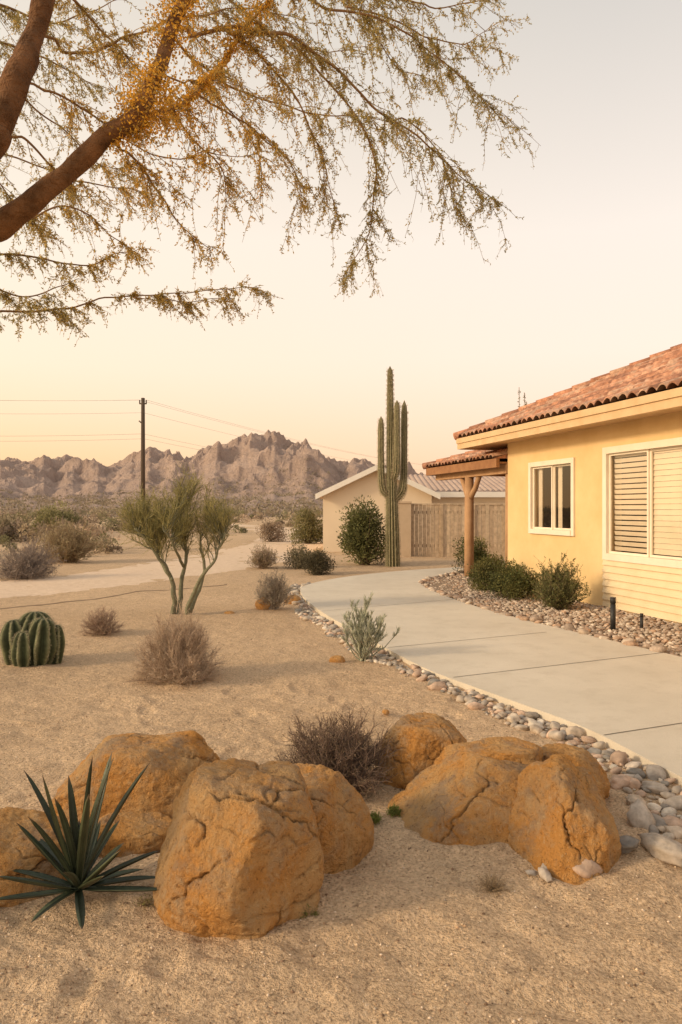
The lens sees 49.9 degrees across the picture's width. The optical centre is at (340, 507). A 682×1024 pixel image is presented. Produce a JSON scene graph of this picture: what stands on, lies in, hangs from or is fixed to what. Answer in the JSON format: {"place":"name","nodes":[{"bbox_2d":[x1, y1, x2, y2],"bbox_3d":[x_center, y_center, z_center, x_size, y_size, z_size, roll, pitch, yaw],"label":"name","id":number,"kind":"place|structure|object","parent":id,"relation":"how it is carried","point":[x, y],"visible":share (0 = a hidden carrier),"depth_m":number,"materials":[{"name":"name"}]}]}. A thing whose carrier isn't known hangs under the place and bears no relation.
{"place":"outdoors","nodes":[
{"label":"outdoors","id":0,"kind":"place"},
{"bbox_2d":[0,524,322,597],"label":"dirt road","id":1,"kind":"structure","parent":0,"point":[228,559],"depth_m":18.11,"materials":[{"name":"beige soil"}]},
{"bbox_2d":[0,430,504,516],"bbox_3d":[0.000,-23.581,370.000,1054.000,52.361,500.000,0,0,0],"label":"rocky mountains","id":2,"kind":"structure","parent":0,"point":[45,475],"depth_m":359.90,"materials":[{"name":"brown stone"}]},
{"bbox_2d":[0,517,681,1023],"bbox_3d":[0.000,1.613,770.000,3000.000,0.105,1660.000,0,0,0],"label":"desert ground","id":3,"kind":"structure","parent":0,"point":[240,635],"depth_m":3.03,"materials":[{"name":"beige sand"}]},
{"bbox_2d":[0,515,28,541],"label":"desert shrub","id":4,"kind":"object","parent":3,"relation":"on","point":[6,520],"visible":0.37,"depth_m":35.05,"materials":[{"name":"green plant"}]},
{"bbox_2d":[0,610,66,666],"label":"barrel cactus","id":5,"kind":"object","parent":3,"relation":"on","point":[34,638],"visible":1,"depth_m":7.42,"materials":[{"name":"green plant"}]},
{"bbox_2d":[0,535,66,581],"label":"dark brush","id":6,"kind":"object","parent":3,"relation":"on","point":[26,566],"visible":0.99,"depth_m":16.45,"materials":[{"name":"grey plant"}]},
{"bbox_2d":[0,807,69,906],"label":"sandstone boulder","id":7,"kind":"object","parent":3,"relation":"on","point":[19,849],"visible":0.45,"depth_m":3.16,"materials":[{"name":"brown stone"}]},
{"bbox_2d":[29,500,86,532],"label":"desert shrub","id":8,"kind":"object","parent":3,"relation":"on","point":[49,514],"visible":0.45,"depth_m":45.70,"materials":[{"name":"green plant"}]},
{"bbox_2d":[35,516,99,562],"bbox_3d":[-8.139,1.025,21.674,2.067,1.613,2.106,0,0,0],"label":"brown brush","id":9,"kind":"object","parent":3,"relation":"on","point":[73,547],"visible":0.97,"depth_m":21.49,"materials":[{"name":"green plant"}]},
{"bbox_2d":[0,753,159,928],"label":"agave plant","id":10,"kind":"object","parent":3,"relation":"on","point":[82,847],"visible":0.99,"depth_m":3.01,"materials":[{"name":"green plant"}]},
{"bbox_2d":[79,606,123,636],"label":"dry grass tuft","id":11,"kind":"object","parent":3,"relation":"on","point":[101,625],"visible":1,"depth_m":9.28,"materials":[{"name":"brown plant"}]},
{"bbox_2d":[0,584,226,608],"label":"landscape edging","id":12,"kind":"object","parent":3,"relation":"on","point":[102,597],"visible":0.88,"depth_m":13.10,"materials":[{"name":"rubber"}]},
{"bbox_2d":[97,811,171,857],"bbox_3d":[-1.020,1.613,3.537,0.512,0.247,0.324,0,0,0],"label":"sandstone boulder","id":13,"kind":"object","parent":3,"relation":"on","point":[136,832],"visible":0.44,"depth_m":3.45,"materials":[{"name":"brown stone"}]},
{"bbox_2d":[52,730,219,823],"bbox_3d":[-1.058,1.559,3.976,0.992,0.618,0.637,0,0,0],"label":"sandstone boulder","id":14,"kind":"object","parent":3,"relation":"on","point":[175,759],"visible":0.54,"depth_m":3.77,"materials":[{"name":"brown stone"}]},
{"bbox_2d":[139,398,146,498],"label":"utility pole","id":15,"kind":"object","parent":3,"relation":"on","point":[142,421],"visible":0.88,"depth_m":44.90,"materials":[{"name":"brown wood"}]},
{"bbox_2d":[0,400,424,475],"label":"power lines","id":16,"kind":"object","parent":15,"relation":"attached to","point":[189,424],"visible":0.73,"depth_m":49.44,"materials":[{"name":"metal"}]},
{"bbox_2d":[134,891,154,909],"bbox_3d":[-0.789,1.594,2.979,0.112,0.056,0.101,0,0,35],"label":"green sprout","id":17,"kind":"object","parent":3,"relation":"on","point":[147,902],"visible":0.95,"depth_m":2.97,"materials":[{"name":"green plant"}]},
{"bbox_2d":[0,505,322,553],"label":"desert scrub","id":18,"kind":"object","parent":3,"relation":"on","point":[104,545],"visible":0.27,"depth_m":44.94,"materials":[{"name":"green plant"}]},
{"bbox_2d":[0,458,339,517],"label":"hillside scrub","id":19,"kind":"object","parent":3,"relation":"on","point":[286,505],"visible":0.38,"depth_m":194.18,"materials":[{"name":"green plant"}]},
{"bbox_2d":[109,462,243,614],"bbox_3d":[-2.439,0.460,11.010,2.030,2.405,1.342,0,0,0],"label":"palo verde tree","id":20,"kind":"object","parent":3,"relation":"on","point":[146,524],"visible":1,"depth_m":10.85,"materials":[{"name":"green plant"}]},
{"bbox_2d":[124,595,228,689],"bbox_3d":[-1.539,1.265,6.938,0.972,0.942,1.085,0,0,0],"label":"tumbleweed bush","id":21,"kind":"object","parent":3,"relation":"on","point":[183,645],"visible":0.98,"depth_m":6.76,"materials":[{"name":"brown plant"}]},
{"bbox_2d":[153,758,323,939],"bbox_3d":[-0.409,1.504,3.044,0.722,0.833,0.639,0,0,-39],"label":"sandstone boulder","id":22,"kind":"object","parent":3,"relation":"on","point":[241,856],"visible":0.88,"depth_m":2.84,"materials":[{"name":"brown stone"}]},
{"bbox_2d":[255,596,270,609],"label":"rock","id":23,"kind":"object","parent":3,"relation":"on","point":[260,606],"visible":0.66,"depth_m":11.50,"materials":[{"name":"stone"}]},
{"bbox_2d":[245,540,284,568],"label":"desert shrub","id":24,"kind":"object","parent":3,"relation":"on","point":[264,560],"visible":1,"depth_m":19.41,"materials":[{"name":"brown plant"}]},
{"bbox_2d":[0,0,538,346],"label":"mesquite tree","id":25,"kind":"object","parent":3,"relation":"on","point":[135,120],"visible":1,"depth_m":2.80,"materials":[{"name":"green plant"}]},
{"bbox_2d":[255,517,289,541],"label":"desert shrub","id":26,"kind":"object","parent":3,"relation":"on","point":[269,528],"visible":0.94,"depth_m":35.12,"materials":[{"name":"brown plant"}]},
{"bbox_2d":[252,569,299,609],"bbox_3d":[-1.030,1.262,11.573,0.782,0.680,0.709,0,0,0],"label":"gray shrub","id":27,"kind":"object","parent":3,"relation":"on","point":[275,593],"visible":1,"depth_m":11.51,"materials":[{"name":"brown plant"}]},
{"bbox_2d":[287,595,300,603],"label":"rock","id":28,"kind":"object","parent":3,"relation":"on","point":[297,598],"visible":0.45,"depth_m":12.22,"materials":[{"name":"stone"}]},
{"bbox_2d":[280,540,310,569],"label":"desert shrub","id":29,"kind":"object","parent":3,"relation":"on","point":[294,558],"visible":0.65,"depth_m":19.50,"materials":[{"name":"green plant"}]},
{"bbox_2d":[288,505,322,543],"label":"desert shrub","id":30,"kind":"object","parent":3,"relation":"on","point":[308,531],"visible":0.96,"depth_m":32.92,"materials":[{"name":"green plant"}]},
{"bbox_2d":[300,904,319,917],"bbox_3d":[-0.131,1.586,2.899,0.112,0.063,0.113,0,0,-35],"label":"green sprout","id":31,"kind":"object","parent":3,"relation":"on","point":[314,914],"visible":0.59,"depth_m":2.88,"materials":[{"name":"green plant"}]},
{"bbox_2d":[298,547,337,574],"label":"round shrub","id":32,"kind":"object","parent":3,"relation":"on","point":[314,563],"visible":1,"depth_m":17.78,"materials":[{"name":"green plant"}]},
{"bbox_2d":[294,763,373,873],"bbox_3d":[-0.171,1.556,3.481,0.539,0.617,0.528,0,0,42],"label":"sandstone boulder","id":33,"kind":"object","parent":3,"relation":"on","point":[344,821],"visible":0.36,"depth_m":3.37,"materials":[{"name":"brown stone"}]},
{"bbox_2d":[329,655,344,662],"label":"rock","id":34,"kind":"object","parent":3,"relation":"on","point":[337,659],"visible":0.81,"depth_m":7.55,"materials":[{"name":"stone"}]},
{"bbox_2d":[273,699,401,799],"bbox_3d":[-0.030,1.386,4.230,0.768,0.528,0.833,0,0,0],"label":"dry shrub","id":35,"kind":"object","parent":3,"relation":"on","point":[351,759],"visible":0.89,"depth_m":4.17,"materials":[{"name":"brown plant"}]},
{"bbox_2d":[335,495,385,564],"bbox_3d":[0.723,0.646,21.003,1.774,2.093,1.920,0,0,0],"label":"acacia shrub","id":36,"kind":"object","parent":3,"relation":"on","point":[361,540],"visible":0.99,"depth_m":20.63,"materials":[{"name":"green plant"}]},
{"bbox_2d":[339,590,400,661],"bbox_3d":[0.306,1.240,7.743,0.648,0.760,0.603,0,0,0],"label":"silver sage","id":37,"kind":"object","parent":3,"relation":"on","point":[361,635],"visible":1,"depth_m":7.65,"materials":[{"name":"green plant"}]},
{"bbox_2d":[370,809,382,825],"bbox_3d":[0.165,1.586,3.762,0.114,0.073,0.103,0,0,0],"label":"green sprout","id":38,"kind":"object","parent":3,"relation":"on","point":[375,817],"visible":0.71,"depth_m":3.75,"materials":[{"name":"green plant"}]},
{"bbox_2d":[382,709,389,714],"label":"rock","id":39,"kind":"object","parent":3,"relation":"on","point":[385,712],"visible":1,"depth_m":5.73,"materials":[{"name":"stone"}]},
{"bbox_2d":[376,367,408,566],"bbox_3d":[1.445,-1.070,20.498,0.868,5.800,0.559,0,0,25],"label":"saguaro cactus","id":40,"kind":"object","parent":3,"relation":"on","point":[391,493],"visible":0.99,"depth_m":20.41,"materials":[{"name":"green plant"}]},
{"bbox_2d":[386,803,401,816],"bbox_3d":[0.282,1.568,3.820,0.104,0.079,0.088,0,0,0],"label":"green sprout","id":41,"kind":"object","parent":3,"relation":"on","point":[391,811],"visible":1,"depth_m":3.81,"materials":[{"name":"green plant"}]},
{"bbox_2d":[398,501,411,556],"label":"gate pillar","id":42,"kind":"structure","parent":3,"relation":"on","point":[404,509],"depth_m":24.05,"materials":[{"name":"paint"}]},
{"bbox_2d":[315,464,504,551],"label":"cream garage","id":43,"kind":"structure","parent":3,"relation":"on","point":[337,497],"depth_m":27.00,"materials":[{"name":"paint"}]},
{"bbox_2d":[375,712,466,788],"bbox_3d":[0.525,1.543,4.395,0.652,0.590,0.513,0,0,0],"label":"sandstone boulder","id":44,"kind":"object","parent":3,"relation":"on","point":[422,740],"visible":0.41,"depth_m":4.21,"materials":[{"name":"brown stone"}]},
{"bbox_2d":[388,750,527,845],"bbox_3d":[0.668,1.675,3.764,1.062,0.771,0.770,0,0,0],"label":"sandstone boulder","id":45,"kind":"object","parent":3,"relation":"on","point":[457,797],"visible":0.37,"depth_m":3.67,"materials":[{"name":"brown stone"}]},
{"bbox_2d":[411,503,504,556],"bbox_3d":[4.500,0.750,24.328,4.450,1.800,0.145,0,0,0],"label":"slat fence","id":46,"kind":"object","parent":3,"relation":"on","point":[447,523],"visible":0.42,"depth_m":24.30,"materials":[{"name":"brown wood"}]},
{"bbox_2d":[436,463,507,576],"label":"porch posts","id":47,"kind":"object","parent":3,"relation":"on","point":[470,486],"visible":0.61,"depth_m":16.62,"materials":[{"name":"brown wood"}]},
{"bbox_2d":[426,458,504,476],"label":"porch fascia","id":48,"kind":"structure","parent":47,"relation":"on","point":[476,465],"depth_m":16.31,"materials":[{"name":"brown wood"}]},
{"bbox_2d":[425,447,507,466],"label":"porch roof tiles","id":49,"kind":"object","parent":48,"relation":"on","point":[482,454],"visible":0.45,"depth_m":16.28,"materials":[{"name":"orange tile"}]},
{"bbox_2d":[422,450,478,468],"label":"porch roof ridge caps","id":50,"kind":"object","parent":49,"relation":"on","point":[437,460],"visible":0.05,"depth_m":18.28,"materials":[{"name":"orange tile"}]},
{"bbox_2d":[432,454,507,467],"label":"porch roof rear slopes","id":51,"kind":"structure","parent":48,"relation":"on","point":[503,458],"depth_m":18.33,"materials":[{"name":"brown tile"}]},
{"bbox_2d":[451,532,496,572],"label":"garden shrub","id":52,"kind":"object","parent":3,"relation":"on","point":[480,551],"visible":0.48,"depth_m":17.50,"materials":[{"name":"green plant"}]},
{"bbox_2d":[287,582,681,839],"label":"river rock border","id":53,"kind":"object","parent":3,"relation":"on","point":[532,722],"visible":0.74,"depth_m":5.27,"materials":[{"name":"stone"}]},
{"bbox_2d":[434,737,542,764],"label":"sandstone boulder","id":54,"kind":"object","parent":3,"relation":"on","point":[515,749],"visible":0.39,"depth_m":3.94,"materials":[{"name":"brown stone"}]},
{"bbox_2d":[476,870,511,896],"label":"dry grass tuft","id":55,"kind":"object","parent":3,"relation":"on","point":[493,888],"visible":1,"depth_m":3.11,"materials":[{"name":"brown plant"}]},
{"bbox_2d":[418,569,681,656],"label":"gravel bed","id":56,"kind":"object","parent":3,"relation":"on","point":[653,634],"visible":0.67,"depth_m":10.36,"materials":[{"name":"grey gravel"}]},
{"bbox_2d":[466,550,517,592],"bbox_3d":[2.872,1.233,14.015,1.024,0.863,1.226,0,0,0],"label":"garden shrub","id":57,"kind":"object","parent":56,"relation":"on","point":[482,569],"visible":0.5,"depth_m":13.88,"materials":[{"name":"green plant"}]},
{"bbox_2d":[486,557,541,600],"bbox_3d":[2.999,1.244,12.755,1.018,0.794,1.055,0,0,0],"label":"garden shrub","id":58,"kind":"object","parent":56,"relation":"on","point":[507,583],"visible":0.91,"depth_m":12.58,"materials":[{"name":"green plant"}]},
{"bbox_2d":[521,553,591,609],"bbox_3d":[3.371,1.124,11.360,0.959,0.976,1.081,0,0,-37],"label":"garden shrub","id":59,"kind":"object","parent":56,"relation":"on","point":[556,589],"visible":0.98,"depth_m":11.25,"materials":[{"name":"green plant"}]},
{"bbox_2d":[610,597,615,631],"bbox_3d":[3.472,1.370,9.362,0.071,0.460,0.070,0,0,0],"label":"path light","id":60,"kind":"object","parent":56,"relation":"on","point":[612,613],"visible":0.88,"depth_m":9.33,"materials":[{"name":"black metal"}]},
{"bbox_2d":[640,613,642,627],"bbox_3d":[3.880,1.480,9.462,0.042,0.240,0.041,0,0,0],"label":"path light","id":61,"kind":"object","parent":56,"relation":"on","point":[641,620],"visible":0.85,"depth_m":9.45,"materials":[{"name":"black metal"}]},
{"bbox_2d":[508,754,621,884],"bbox_3d":[1.051,1.566,3.452,0.516,0.726,0.596,0,0,0],"label":"sandstone boulder","id":62,"kind":"object","parent":3,"relation":"on","point":[561,821],"visible":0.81,"depth_m":3.35,"materials":[{"name":"brown stone"}]},
{"bbox_2d":[541,743,610,797],"bbox_3d":[1.264,1.566,4.064,0.474,0.457,0.412,0,0,0],"label":"sandstone boulder","id":63,"kind":"object","parent":3,"relation":"on","point":[579,757],"visible":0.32,"depth_m":4.05,"materials":[{"name":"brown stone"}]},
{"bbox_2d":[508,411,681,622],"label":"walls","id":64,"kind":"structure","parent":3,"relation":"on","point":[583,545],"depth_m":12.26,"materials":[{"name":"paint"}]},
{"bbox_2d":[471,407,681,447],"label":"soffit","id":65,"kind":"structure","parent":64,"relation":"on","point":[503,444],"depth_m":11.84,"materials":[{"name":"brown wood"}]},
{"bbox_2d":[456,387,681,449],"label":"fascia","id":66,"kind":"structure","parent":65,"relation":"on","point":[659,401],"depth_m":11.14,"materials":[{"name":"beige wood"}]},
{"bbox_2d":[458,346,681,436],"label":"roof tiles","id":67,"kind":"object","parent":66,"relation":"on","point":[656,374],"visible":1,"depth_m":12.06,"materials":[{"name":"orange tile"}]},
{"bbox_2d":[453,344,681,439],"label":"roof ridge caps","id":68,"kind":"object","parent":67,"relation":"on","point":[591,380],"visible":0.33,"depth_m":14.54,"materials":[{"name":"orange tile"}]},
{"bbox_2d":[466,387,678,436],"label":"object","id":69,"kind":"structure","parent":66,"relation":"on","point":[605,404],"depth_m":15.01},
{"bbox_2d":[528,437,681,568],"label":"window frames","id":70,"kind":"structure","parent":64,"relation":"attached to","point":[608,453],"depth_m":11.47,"materials":[{"name":"beige paint"}]},
{"bbox_2d":[539,445,681,555],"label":"window blinds","id":71,"kind":"object","parent":70,"relation":"in","point":[668,520],"depth_m":10.73,"materials":[{"name":"beige plastic"}]},
{"bbox_2d":[544,451,681,556],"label":"room interior","id":72,"kind":"object","parent":64,"relation":"attached to","point":[566,496],"visible":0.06,"depth_m":13.95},
{"bbox_2d":[602,559,681,622],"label":"lap siding","id":73,"kind":"object","parent":64,"relation":"attached to","point":[651,590],"visible":1,"depth_m":10.57,"materials":[{"name":"yellow wood"}]},
{"bbox_2d":[596,780,604,799],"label":"sandstone boulder","id":74,"kind":"object","parent":3,"relation":"on","point":[600,787],"visible":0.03,"depth_m":3.69,"materials":[{"name":"brown stone"}]},
{"bbox_2d":[525,774,681,882],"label":"river cobbles","id":75,"kind":"object","parent":3,"relation":"on","point":[659,846],"visible":0.78,"depth_m":3.42,"materials":[{"name":"stone"}]},
{"bbox_2d":[0,0,681,473],"label":"sky","id":76,"kind":"structure","parent":0,"point":[588,284],"materials":[{"name":"beige"}]},
{"bbox_2d":[300,567,681,785],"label":"concrete driveway","id":77,"kind":"structure","parent":0,"point":[616,696],"depth_m":7.43,"materials":[{"name":"beige concrete"}]},
{"bbox_2d":[517,391,526,406],"bbox_3d":[5.246,-0.893,20.564,0.542,4.991,0.408,0,0,-33],"label":"ocotillo","id":78,"kind":"object","parent":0,"point":[524,397],"visible":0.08,"depth_m":20.59,"materials":[{"name":"plant"}]}
]}

